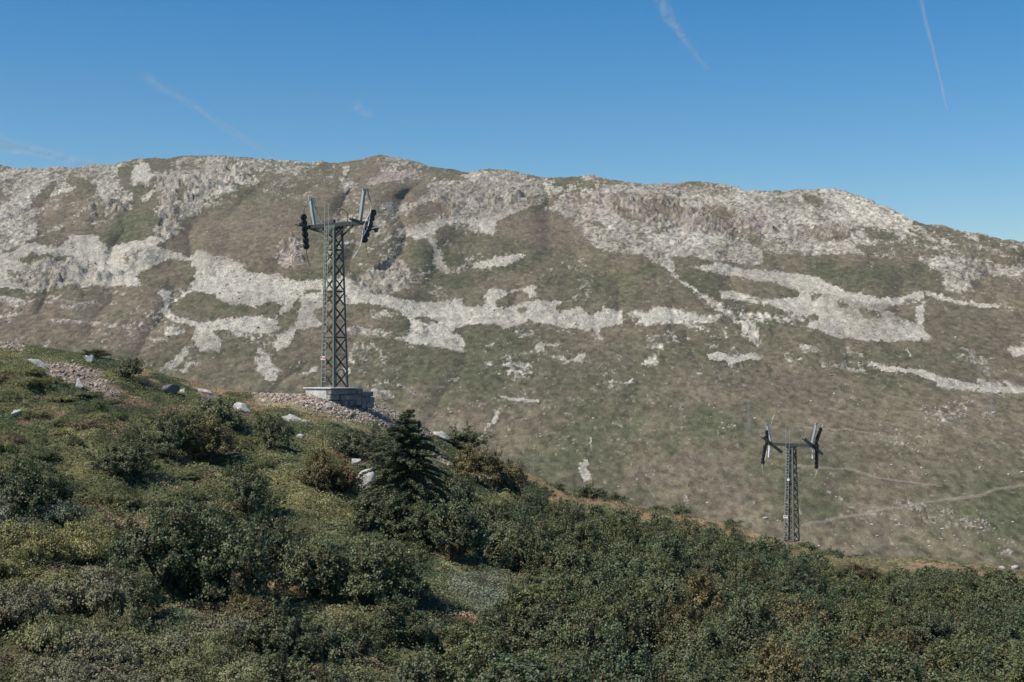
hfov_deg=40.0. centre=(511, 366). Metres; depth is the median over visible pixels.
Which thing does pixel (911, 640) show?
alder shrub
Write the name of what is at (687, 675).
alder shrub
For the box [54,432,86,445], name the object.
dwarf shrub
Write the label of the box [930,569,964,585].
alder shrub
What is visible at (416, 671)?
alder shrub
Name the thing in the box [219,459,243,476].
dwarf shrub
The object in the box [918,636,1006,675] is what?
alder shrub
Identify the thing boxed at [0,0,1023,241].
sky
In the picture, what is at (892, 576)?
alder shrub
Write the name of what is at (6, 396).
dwarf shrub
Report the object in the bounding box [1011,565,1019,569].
rock
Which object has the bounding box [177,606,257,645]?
dwarf shrub
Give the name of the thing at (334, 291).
lift mast
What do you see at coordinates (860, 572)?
alder shrub
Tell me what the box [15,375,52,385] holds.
dwarf shrub
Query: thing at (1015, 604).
alder shrub
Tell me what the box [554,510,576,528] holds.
alder shrub
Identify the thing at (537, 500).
alder shrub
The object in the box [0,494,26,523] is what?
dwarf shrub
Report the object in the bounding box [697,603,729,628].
alder shrub
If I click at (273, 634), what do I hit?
alder shrub
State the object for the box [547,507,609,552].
alder shrub
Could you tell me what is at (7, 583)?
dwarf shrub
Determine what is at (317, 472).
alder shrub
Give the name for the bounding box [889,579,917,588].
alder shrub
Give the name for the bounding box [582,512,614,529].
alder shrub
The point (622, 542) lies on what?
alder shrub
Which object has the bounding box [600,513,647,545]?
alder shrub
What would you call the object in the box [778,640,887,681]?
alder shrub
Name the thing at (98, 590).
dwarf shrub
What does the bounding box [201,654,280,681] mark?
dwarf shrub
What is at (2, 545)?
dwarf shrub
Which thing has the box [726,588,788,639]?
alder shrub
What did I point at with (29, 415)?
dwarf shrub
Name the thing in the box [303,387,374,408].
stone plinth
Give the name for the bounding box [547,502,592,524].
alder shrub
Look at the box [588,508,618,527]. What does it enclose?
alder shrub
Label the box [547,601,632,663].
alder shrub
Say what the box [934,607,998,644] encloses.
alder shrub
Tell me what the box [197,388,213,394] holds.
rock
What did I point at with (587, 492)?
alder shrub
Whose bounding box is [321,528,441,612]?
alder shrub
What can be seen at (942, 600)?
alder shrub
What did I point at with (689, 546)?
alder shrub
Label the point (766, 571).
alder shrub
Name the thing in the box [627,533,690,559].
alder shrub
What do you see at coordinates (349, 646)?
alder shrub
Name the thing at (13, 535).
dwarf shrub
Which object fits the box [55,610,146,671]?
dwarf shrub
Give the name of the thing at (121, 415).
dwarf shrub
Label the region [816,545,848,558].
alder shrub
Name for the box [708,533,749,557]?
alder shrub
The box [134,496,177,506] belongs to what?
dwarf shrub
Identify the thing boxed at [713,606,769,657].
alder shrub
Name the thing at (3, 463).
dwarf shrub
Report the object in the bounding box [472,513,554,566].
alder shrub
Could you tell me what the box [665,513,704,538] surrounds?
alder shrub
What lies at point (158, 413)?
dwarf shrub
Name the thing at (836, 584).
alder shrub
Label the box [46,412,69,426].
dwarf shrub
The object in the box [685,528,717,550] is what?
alder shrub
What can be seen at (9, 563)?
dwarf shrub
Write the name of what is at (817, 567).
alder shrub
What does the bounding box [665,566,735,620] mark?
alder shrub
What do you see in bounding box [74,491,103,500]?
dwarf shrub
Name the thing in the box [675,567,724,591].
alder shrub
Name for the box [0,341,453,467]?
gravel
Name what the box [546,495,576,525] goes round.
alder shrub
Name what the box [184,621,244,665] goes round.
dwarf shrub
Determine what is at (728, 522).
alder shrub
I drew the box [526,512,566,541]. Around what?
alder shrub
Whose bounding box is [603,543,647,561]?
alder shrub
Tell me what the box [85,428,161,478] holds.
alder shrub
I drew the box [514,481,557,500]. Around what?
alder shrub
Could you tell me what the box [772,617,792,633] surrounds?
alder shrub
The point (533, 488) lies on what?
alder shrub
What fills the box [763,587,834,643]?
alder shrub
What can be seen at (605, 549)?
alder shrub
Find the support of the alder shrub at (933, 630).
on the hillside
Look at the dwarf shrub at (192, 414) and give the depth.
87.59 m
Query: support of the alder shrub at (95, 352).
on the hillside
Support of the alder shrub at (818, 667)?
on the hillside
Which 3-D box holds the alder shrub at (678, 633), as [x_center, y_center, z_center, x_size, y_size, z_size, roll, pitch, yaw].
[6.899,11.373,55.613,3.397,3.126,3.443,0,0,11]
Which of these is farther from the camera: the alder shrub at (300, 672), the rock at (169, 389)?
the rock at (169, 389)
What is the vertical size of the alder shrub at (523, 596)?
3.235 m
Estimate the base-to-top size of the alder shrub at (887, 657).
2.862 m
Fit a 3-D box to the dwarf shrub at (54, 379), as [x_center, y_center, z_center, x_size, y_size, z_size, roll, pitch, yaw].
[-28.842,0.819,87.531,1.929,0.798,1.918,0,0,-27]
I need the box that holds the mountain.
[0,155,1023,570]
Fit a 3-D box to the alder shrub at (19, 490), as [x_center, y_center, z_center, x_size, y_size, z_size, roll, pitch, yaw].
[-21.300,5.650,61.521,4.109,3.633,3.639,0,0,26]
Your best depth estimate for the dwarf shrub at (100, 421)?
76.86 m
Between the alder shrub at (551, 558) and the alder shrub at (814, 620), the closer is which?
the alder shrub at (814, 620)
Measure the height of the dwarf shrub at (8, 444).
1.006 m
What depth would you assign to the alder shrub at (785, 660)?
45.05 m
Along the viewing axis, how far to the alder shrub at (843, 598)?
76.61 m
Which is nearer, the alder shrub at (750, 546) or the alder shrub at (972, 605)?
the alder shrub at (972, 605)
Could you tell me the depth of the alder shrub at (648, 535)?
90.17 m
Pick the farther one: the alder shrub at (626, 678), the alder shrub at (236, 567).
the alder shrub at (236, 567)
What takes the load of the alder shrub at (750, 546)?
on the hillside
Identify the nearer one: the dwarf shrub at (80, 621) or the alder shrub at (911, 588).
the dwarf shrub at (80, 621)
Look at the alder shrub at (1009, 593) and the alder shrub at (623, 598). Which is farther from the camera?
the alder shrub at (1009, 593)
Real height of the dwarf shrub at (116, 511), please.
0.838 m
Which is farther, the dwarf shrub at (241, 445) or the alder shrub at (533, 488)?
the alder shrub at (533, 488)
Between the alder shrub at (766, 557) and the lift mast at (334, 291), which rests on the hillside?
the alder shrub at (766, 557)
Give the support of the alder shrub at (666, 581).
on the hillside
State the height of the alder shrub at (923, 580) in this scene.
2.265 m
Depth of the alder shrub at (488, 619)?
55.74 m
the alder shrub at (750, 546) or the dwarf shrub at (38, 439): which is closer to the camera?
the dwarf shrub at (38, 439)
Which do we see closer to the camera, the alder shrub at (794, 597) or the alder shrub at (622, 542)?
the alder shrub at (794, 597)
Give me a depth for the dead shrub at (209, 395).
88.61 m
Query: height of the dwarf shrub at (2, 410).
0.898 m
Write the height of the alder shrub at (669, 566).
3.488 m
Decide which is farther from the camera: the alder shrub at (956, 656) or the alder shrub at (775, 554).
the alder shrub at (775, 554)
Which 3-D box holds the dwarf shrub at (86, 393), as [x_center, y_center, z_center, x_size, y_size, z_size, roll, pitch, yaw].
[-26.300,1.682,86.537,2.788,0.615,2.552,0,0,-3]
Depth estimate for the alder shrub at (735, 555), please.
87.94 m
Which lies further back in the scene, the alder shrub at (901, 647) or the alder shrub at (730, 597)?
the alder shrub at (730, 597)
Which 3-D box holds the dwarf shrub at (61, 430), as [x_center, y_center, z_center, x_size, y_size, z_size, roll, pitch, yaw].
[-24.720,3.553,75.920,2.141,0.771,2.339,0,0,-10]
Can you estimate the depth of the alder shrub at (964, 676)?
41.27 m
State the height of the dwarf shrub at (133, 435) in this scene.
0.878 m
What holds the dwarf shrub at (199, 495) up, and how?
on the hillside
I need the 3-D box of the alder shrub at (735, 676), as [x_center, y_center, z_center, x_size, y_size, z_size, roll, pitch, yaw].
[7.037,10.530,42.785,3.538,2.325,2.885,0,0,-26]
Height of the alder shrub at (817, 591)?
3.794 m
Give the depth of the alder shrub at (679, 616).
58.56 m
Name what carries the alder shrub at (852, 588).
on the hillside
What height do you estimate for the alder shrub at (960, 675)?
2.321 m
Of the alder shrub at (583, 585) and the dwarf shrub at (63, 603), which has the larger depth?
the alder shrub at (583, 585)
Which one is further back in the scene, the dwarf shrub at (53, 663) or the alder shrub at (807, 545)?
the alder shrub at (807, 545)
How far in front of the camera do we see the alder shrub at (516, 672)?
43.92 m
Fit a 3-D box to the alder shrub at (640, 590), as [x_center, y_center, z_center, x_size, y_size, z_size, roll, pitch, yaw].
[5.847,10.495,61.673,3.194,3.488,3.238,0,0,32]
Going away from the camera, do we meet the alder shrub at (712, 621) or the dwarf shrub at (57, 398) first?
the alder shrub at (712, 621)
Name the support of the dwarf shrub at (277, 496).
on the hillside
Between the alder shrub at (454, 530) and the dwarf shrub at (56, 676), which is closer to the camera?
the dwarf shrub at (56, 676)
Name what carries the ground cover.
on the hillside
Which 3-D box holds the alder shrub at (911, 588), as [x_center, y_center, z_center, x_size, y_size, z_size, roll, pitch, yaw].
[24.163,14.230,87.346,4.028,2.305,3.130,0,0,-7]
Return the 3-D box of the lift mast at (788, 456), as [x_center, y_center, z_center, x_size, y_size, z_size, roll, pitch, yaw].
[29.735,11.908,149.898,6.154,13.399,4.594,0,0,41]
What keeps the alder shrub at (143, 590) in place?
on the hillside
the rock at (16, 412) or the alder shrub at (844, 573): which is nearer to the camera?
the rock at (16, 412)
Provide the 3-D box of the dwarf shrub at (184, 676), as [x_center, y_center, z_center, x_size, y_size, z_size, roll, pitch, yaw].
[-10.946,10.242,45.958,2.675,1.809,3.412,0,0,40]
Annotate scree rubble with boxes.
[0,155,1023,562]
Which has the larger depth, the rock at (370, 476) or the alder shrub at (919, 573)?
the alder shrub at (919, 573)
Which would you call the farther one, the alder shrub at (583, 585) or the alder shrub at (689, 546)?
the alder shrub at (689, 546)
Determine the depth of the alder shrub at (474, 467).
97.19 m
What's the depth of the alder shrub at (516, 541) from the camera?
70.90 m
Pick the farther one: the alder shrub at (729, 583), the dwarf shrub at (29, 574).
the alder shrub at (729, 583)
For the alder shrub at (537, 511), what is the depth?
85.36 m
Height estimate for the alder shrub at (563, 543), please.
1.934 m
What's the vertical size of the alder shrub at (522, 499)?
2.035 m
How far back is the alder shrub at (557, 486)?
119.89 m
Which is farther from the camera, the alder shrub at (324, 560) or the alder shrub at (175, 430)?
the alder shrub at (175, 430)
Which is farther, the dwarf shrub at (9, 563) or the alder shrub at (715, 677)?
the dwarf shrub at (9, 563)
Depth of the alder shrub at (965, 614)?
68.18 m
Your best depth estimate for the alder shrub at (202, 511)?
62.00 m
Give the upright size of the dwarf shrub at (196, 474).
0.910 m
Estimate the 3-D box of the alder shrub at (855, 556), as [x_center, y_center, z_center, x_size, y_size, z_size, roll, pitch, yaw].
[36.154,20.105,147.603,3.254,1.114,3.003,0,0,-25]
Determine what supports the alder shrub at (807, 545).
on the hillside
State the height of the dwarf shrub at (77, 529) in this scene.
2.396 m
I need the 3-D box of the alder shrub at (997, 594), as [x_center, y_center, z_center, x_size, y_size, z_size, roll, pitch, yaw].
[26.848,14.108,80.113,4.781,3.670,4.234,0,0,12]
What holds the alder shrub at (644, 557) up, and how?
on the hillside
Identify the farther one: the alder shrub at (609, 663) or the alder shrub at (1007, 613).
the alder shrub at (1007, 613)
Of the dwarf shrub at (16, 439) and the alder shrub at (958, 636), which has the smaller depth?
the alder shrub at (958, 636)
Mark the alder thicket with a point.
(989, 579)
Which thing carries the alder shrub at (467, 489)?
on the hillside
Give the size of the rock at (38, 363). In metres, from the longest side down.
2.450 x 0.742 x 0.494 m
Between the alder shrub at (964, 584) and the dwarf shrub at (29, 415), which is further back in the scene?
the alder shrub at (964, 584)
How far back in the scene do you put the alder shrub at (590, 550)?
77.67 m
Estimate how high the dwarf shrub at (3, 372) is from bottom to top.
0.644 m
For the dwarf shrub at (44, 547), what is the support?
on the hillside
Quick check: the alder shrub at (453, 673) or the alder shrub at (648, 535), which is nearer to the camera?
the alder shrub at (453, 673)
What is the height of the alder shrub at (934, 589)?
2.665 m
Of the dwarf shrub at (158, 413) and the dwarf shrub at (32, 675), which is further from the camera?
the dwarf shrub at (158, 413)
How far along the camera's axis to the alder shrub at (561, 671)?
44.97 m
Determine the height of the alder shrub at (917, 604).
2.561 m
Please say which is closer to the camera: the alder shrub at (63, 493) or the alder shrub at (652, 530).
the alder shrub at (63, 493)
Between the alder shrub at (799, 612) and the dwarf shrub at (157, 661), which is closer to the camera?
the dwarf shrub at (157, 661)
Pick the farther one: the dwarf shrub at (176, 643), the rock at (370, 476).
the rock at (370, 476)
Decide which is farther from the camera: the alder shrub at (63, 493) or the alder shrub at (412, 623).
the alder shrub at (63, 493)
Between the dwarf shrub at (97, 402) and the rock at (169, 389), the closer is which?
the dwarf shrub at (97, 402)
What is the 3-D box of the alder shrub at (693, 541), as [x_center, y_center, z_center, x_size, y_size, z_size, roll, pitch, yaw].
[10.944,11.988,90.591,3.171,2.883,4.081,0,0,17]
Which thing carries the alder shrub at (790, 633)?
on the hillside
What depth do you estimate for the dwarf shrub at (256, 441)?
84.56 m
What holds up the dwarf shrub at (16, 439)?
on the hillside
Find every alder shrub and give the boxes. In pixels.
[0,453,66,521]
[16,462,76,507]
[80,348,112,356]
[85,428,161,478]
[96,569,165,619]
[105,493,219,585]
[110,354,144,378]
[138,406,205,456]
[170,505,280,605]
[175,406,238,461]
[175,492,247,545]
[194,395,246,430]
[217,586,279,626]
[220,450,275,514]
[236,596,338,663]
[238,642,338,681]
[241,498,310,577]
[252,406,295,447]
[272,521,355,599]
[300,442,345,490]
[314,607,387,667]
[316,652,394,681]
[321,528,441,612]
[326,424,378,456]
[326,458,366,491]
[347,487,412,534]
[352,422,394,456]
[366,587,438,650]
[383,501,445,548]
[393,642,461,681]
[409,486,489,557]
[416,616,512,667]
[434,463,482,514]
[441,638,530,681]
[446,419,499,448]
[447,441,505,484]
[454,644,566,681]
[459,596,527,657]
[469,487,520,548]
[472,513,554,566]
[483,457,530,492]
[492,572,594,629]
[492,595,594,657]
[496,510,555,575]
[503,564,572,596]
[505,488,557,515]
[507,499,553,526]
[509,506,546,529]
[510,643,594,670]
[512,486,544,509]
[512,641,597,675]
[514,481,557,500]
[519,532,607,584]
[520,652,604,681]
[521,480,548,504]
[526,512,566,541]
[529,660,637,681]
[531,517,555,548]
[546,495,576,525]
[546,516,612,555]
[546,587,649,664]
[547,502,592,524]
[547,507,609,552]
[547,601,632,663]
[549,482,566,491]
[550,541,578,554]
[550,567,617,597]
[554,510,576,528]
[559,589,594,616]
[562,556,625,609]
[565,572,678,652]
[569,621,669,681]
[570,478,607,498]
[573,543,613,561]
[581,542,632,569]
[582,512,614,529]
[586,544,655,587]
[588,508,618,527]
[598,534,637,559]
[599,522,656,553]
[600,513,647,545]
[601,491,631,503]
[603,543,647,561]
[617,567,680,637]
[624,551,660,564]
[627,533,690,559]
[630,520,665,533]
[632,548,694,588]
[633,649,701,681]
[635,562,700,630]
[635,643,743,681]
[641,582,715,654]
[645,519,687,564]
[648,505,670,511]
[648,521,678,535]
[649,615,725,665]
[655,611,735,667]
[662,501,692,514]
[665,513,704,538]
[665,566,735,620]
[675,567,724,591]
[679,538,712,562]
[680,532,705,548]
[681,532,722,551]
[681,533,737,574]
[681,551,724,578]
[683,650,740,680]
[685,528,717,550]
[695,642,777,678]
[696,611,722,630]
[696,660,730,681]
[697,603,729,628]
[702,569,724,588]
[702,569,757,602]
[702,579,792,623]
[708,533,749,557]
[712,524,763,554]
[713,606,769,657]
[717,544,780,572]
[721,518,744,527]
[721,550,770,588]
[721,644,759,672]
[723,540,766,573]
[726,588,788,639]
[729,558,771,577]
[729,628,808,681]
[730,671,749,681]
[736,567,781,597]
[744,625,862,681]
[753,565,810,600]
[757,586,771,602]
[757,605,849,663]
[759,546,794,566]
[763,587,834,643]
[766,559,812,591]
[767,590,808,621]
[771,545,814,577]
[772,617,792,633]
[774,576,802,591]
[776,589,804,606]
[776,644,862,681]
[777,588,852,634]
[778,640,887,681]
[782,615,821,641]
[787,564,834,588]
[795,573,854,618]
[796,539,818,551]
[810,561,828,573]
[810,562,866,590]
[810,578,877,599]
[810,657,890,681]
[812,578,853,596]
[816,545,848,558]
[818,572,874,594]
[820,601,845,633]
[829,582,869,611]
[830,602,884,649]
[831,561,884,589]
[832,621,929,659]
[832,638,949,681]
[834,590,888,626]
[838,592,894,636]
[844,638,940,681]
[847,553,866,559]
[848,638,908,663]
[849,560,877,592]
[867,579,919,610]
[869,570,917,605]
[876,599,971,656]
[877,570,908,581]
[879,600,935,645]
[886,580,925,598]
[887,593,958,620]
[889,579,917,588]
[897,600,935,621]
[905,571,932,583]
[907,632,1001,681]
[909,575,947,589]
[914,571,973,604]
[914,579,941,595]
[915,628,1005,666]
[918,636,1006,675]
[919,659,1004,681]
[920,666,995,681]
[925,598,961,606]
[927,594,970,619]
[928,594,959,614]
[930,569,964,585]
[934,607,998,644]
[938,668,987,681]
[948,582,1015,620]
[950,578,973,594]
[951,590,1009,619]
[956,667,1003,681]
[958,596,995,625]
[960,612,993,630]
[961,636,1023,673]
[971,632,1006,648]
[972,599,1022,630]
[982,582,1023,602]
[984,606,1023,642]
[984,663,1020,681]
[986,658,1022,681]
[990,604,1023,655]
[997,650,1023,681]
[1000,597,1019,607]
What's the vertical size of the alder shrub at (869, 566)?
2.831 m
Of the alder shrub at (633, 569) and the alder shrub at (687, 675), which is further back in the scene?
the alder shrub at (633, 569)
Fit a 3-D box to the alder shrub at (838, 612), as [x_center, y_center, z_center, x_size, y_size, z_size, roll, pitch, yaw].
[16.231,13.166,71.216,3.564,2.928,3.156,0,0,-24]
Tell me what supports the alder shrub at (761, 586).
on the hillside
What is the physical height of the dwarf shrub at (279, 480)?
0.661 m
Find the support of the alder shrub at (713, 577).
on the hillside
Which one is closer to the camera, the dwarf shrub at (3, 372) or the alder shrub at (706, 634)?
the alder shrub at (706, 634)
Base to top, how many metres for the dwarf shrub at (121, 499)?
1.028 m
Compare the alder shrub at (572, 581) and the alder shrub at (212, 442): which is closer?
the alder shrub at (572, 581)
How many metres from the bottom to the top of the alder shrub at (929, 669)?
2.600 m
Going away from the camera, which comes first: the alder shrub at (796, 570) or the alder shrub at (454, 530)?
the alder shrub at (454, 530)
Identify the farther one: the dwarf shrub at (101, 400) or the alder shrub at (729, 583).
the dwarf shrub at (101, 400)
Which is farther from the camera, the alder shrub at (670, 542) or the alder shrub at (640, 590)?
the alder shrub at (670, 542)
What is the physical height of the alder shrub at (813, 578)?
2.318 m
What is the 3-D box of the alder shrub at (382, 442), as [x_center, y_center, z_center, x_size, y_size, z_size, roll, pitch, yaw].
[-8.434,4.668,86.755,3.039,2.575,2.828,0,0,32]
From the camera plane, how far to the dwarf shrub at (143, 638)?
48.32 m
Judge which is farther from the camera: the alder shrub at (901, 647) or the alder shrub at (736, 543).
the alder shrub at (736, 543)
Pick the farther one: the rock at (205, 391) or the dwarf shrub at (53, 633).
the rock at (205, 391)
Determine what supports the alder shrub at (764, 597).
on the hillside
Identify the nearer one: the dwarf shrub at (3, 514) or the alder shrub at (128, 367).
the dwarf shrub at (3, 514)
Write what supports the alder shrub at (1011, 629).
on the hillside
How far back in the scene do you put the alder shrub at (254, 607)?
52.14 m
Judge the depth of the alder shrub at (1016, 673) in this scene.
47.07 m
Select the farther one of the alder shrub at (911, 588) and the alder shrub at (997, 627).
the alder shrub at (911, 588)
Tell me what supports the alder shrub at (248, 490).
on the hillside
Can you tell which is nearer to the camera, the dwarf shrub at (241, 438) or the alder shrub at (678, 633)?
the alder shrub at (678, 633)
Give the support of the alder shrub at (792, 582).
on the hillside
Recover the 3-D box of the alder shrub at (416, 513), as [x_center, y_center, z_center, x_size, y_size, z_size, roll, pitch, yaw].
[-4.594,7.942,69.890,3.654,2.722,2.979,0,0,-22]
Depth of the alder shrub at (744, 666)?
50.59 m
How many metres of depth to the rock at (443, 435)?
112.17 m
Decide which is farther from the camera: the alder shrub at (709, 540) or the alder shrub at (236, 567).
the alder shrub at (709, 540)
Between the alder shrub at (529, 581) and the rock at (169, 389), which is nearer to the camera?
the alder shrub at (529, 581)
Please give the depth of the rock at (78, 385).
87.80 m
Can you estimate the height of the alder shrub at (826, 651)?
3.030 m
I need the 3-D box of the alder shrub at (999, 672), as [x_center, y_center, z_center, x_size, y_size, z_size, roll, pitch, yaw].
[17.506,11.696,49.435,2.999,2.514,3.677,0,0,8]
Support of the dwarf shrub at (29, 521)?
on the hillside
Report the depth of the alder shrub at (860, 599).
73.05 m
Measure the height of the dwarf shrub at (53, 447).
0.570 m
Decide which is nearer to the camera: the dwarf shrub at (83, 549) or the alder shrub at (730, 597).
the dwarf shrub at (83, 549)
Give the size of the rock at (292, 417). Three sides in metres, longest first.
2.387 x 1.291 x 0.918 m
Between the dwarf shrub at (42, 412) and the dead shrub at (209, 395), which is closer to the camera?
the dwarf shrub at (42, 412)
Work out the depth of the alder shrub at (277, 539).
60.97 m
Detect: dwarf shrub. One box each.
[0,370,14,375]
[0,373,16,382]
[0,387,23,401]
[0,407,15,414]
[0,422,21,434]
[0,433,26,443]
[0,437,20,451]
[0,457,23,469]
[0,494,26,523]
[0,503,54,548]
[0,516,60,531]
[0,534,16,554]
[0,536,36,577]
[0,559,73,586]
[0,572,60,629]
[0,579,35,596]
[0,608,86,657]
[12,656,119,681]
[15,365,49,375]
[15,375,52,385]
[15,647,115,676]
[16,407,39,420]
[16,516,72,564]
[22,446,60,459]
[26,432,48,443]
[27,613,119,634]
[27,650,135,681]
[30,577,83,614]
[32,408,55,416]
[34,498,91,522]
[38,443,61,451]
[42,374,63,381]
[44,395,80,400]
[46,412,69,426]
[47,548,141,614]
[49,427,71,435]
[49,507,106,551]
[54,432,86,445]
[54,472,78,481]
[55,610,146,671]
[57,560,108,585]
[58,528,119,563]
[64,513,123,541]
[66,416,112,428]
[68,557,144,579]
[72,389,107,396]
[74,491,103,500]
[76,410,116,420]
[86,578,154,636]
[88,397,109,409]
[88,663,175,681]
[89,489,143,505]
[90,395,124,403]
[90,664,158,681]
[97,617,169,658]
[100,507,122,517]
[104,407,129,420]
[111,645,181,671]
[118,431,137,441]
[134,418,155,426]
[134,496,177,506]
[138,657,239,681]
[147,615,213,658]
[153,410,188,416]
[159,657,175,681]
[164,639,227,677]
[165,465,212,479]
[165,488,207,498]
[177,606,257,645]
[180,411,202,416]
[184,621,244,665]
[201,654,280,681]
[204,670,263,681]
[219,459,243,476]
[225,653,293,673]
[234,442,251,448]
[235,434,253,442]
[239,451,262,460]
[243,436,260,443]
[248,455,279,469]
[255,477,292,484]
[261,484,287,502]
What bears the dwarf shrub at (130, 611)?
on the hillside
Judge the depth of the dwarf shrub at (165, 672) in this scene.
42.73 m
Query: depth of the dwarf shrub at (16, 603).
48.10 m
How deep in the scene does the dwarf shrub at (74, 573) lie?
53.65 m
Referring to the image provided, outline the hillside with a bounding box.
[0,343,1023,681]
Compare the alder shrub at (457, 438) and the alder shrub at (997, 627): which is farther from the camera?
the alder shrub at (457, 438)
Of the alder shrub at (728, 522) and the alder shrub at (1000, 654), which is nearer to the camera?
the alder shrub at (1000, 654)
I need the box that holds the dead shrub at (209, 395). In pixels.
[200,389,218,406]
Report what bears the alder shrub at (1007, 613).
on the hillside
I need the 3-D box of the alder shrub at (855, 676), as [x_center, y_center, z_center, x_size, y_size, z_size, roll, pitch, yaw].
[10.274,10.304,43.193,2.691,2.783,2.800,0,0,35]
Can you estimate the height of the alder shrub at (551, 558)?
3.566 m
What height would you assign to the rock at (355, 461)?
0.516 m
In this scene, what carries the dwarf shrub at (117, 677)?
on the hillside
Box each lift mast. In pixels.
[295,188,378,387]
[761,416,822,541]
[988,381,995,418]
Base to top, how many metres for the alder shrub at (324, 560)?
3.684 m
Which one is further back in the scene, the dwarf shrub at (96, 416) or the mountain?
the mountain
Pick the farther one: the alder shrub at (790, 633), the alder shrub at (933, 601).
the alder shrub at (933, 601)
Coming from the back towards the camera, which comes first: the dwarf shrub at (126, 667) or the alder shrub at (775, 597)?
the alder shrub at (775, 597)
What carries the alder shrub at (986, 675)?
on the hillside
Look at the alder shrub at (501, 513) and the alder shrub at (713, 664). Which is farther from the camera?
the alder shrub at (501, 513)
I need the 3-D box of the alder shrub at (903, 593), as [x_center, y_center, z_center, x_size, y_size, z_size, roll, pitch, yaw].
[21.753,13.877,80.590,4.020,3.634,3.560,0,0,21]
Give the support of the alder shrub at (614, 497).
on the hillside
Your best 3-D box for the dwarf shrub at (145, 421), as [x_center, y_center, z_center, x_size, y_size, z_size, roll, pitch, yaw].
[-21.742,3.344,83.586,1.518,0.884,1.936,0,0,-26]
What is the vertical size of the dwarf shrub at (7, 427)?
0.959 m
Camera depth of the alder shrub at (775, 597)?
70.55 m
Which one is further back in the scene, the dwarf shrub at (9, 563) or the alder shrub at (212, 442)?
the alder shrub at (212, 442)
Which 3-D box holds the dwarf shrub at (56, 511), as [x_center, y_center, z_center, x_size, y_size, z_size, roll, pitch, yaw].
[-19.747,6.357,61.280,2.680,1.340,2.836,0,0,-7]
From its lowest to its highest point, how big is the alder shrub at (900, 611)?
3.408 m
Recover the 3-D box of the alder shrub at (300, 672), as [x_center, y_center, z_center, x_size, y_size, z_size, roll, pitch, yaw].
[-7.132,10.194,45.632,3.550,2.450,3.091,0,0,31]
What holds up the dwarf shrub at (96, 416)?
on the hillside
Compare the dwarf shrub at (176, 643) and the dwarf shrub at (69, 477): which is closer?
the dwarf shrub at (176, 643)
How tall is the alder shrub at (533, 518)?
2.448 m
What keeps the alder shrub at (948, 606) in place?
on the hillside
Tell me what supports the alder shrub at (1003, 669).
on the hillside
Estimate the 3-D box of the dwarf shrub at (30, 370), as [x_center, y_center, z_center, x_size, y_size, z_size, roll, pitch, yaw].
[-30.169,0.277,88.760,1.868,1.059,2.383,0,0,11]
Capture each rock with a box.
[11,409,22,415]
[28,359,50,369]
[75,378,82,388]
[83,355,94,362]
[162,384,179,394]
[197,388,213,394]
[233,402,250,412]
[278,414,312,424]
[351,458,360,465]
[356,468,375,486]
[433,431,454,442]
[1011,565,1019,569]
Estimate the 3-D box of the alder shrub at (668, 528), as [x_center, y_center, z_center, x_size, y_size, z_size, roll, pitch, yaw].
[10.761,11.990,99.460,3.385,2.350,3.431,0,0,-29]
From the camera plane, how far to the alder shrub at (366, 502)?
69.97 m
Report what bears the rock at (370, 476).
on the hillside
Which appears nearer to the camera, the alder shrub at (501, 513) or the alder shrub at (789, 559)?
the alder shrub at (501, 513)
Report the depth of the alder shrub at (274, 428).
81.39 m
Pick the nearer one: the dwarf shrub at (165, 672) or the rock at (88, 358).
the dwarf shrub at (165, 672)
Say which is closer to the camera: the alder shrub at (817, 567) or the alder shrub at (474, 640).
the alder shrub at (474, 640)
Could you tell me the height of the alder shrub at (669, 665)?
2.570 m
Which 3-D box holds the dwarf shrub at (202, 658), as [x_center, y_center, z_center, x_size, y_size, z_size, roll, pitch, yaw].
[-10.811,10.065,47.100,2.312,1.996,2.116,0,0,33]
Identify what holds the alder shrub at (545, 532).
on the hillside
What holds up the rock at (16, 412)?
on the hillside
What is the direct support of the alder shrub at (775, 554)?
on the hillside
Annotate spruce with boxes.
[349,409,471,557]
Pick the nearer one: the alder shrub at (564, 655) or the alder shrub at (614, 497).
the alder shrub at (564, 655)
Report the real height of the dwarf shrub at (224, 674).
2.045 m
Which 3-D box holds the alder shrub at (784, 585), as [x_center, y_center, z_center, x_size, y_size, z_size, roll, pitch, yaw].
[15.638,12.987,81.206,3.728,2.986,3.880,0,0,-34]
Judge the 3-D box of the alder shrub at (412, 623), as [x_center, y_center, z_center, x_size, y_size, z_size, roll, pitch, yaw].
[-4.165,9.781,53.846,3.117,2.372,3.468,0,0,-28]
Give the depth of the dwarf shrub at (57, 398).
84.84 m
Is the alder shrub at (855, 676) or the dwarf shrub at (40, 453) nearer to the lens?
the alder shrub at (855, 676)
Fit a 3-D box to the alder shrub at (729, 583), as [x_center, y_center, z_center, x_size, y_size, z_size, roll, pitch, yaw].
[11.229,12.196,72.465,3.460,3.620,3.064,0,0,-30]
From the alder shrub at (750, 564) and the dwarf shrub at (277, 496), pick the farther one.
the alder shrub at (750, 564)
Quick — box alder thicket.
[562,499,1023,598]
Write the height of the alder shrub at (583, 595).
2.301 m
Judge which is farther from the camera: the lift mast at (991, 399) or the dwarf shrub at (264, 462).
the lift mast at (991, 399)
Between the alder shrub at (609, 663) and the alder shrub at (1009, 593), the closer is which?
the alder shrub at (609, 663)
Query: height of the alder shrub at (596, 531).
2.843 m
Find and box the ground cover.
[0,341,1023,681]
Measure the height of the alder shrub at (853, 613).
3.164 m
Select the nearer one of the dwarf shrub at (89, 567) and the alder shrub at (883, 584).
the dwarf shrub at (89, 567)
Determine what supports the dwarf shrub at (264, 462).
on the hillside

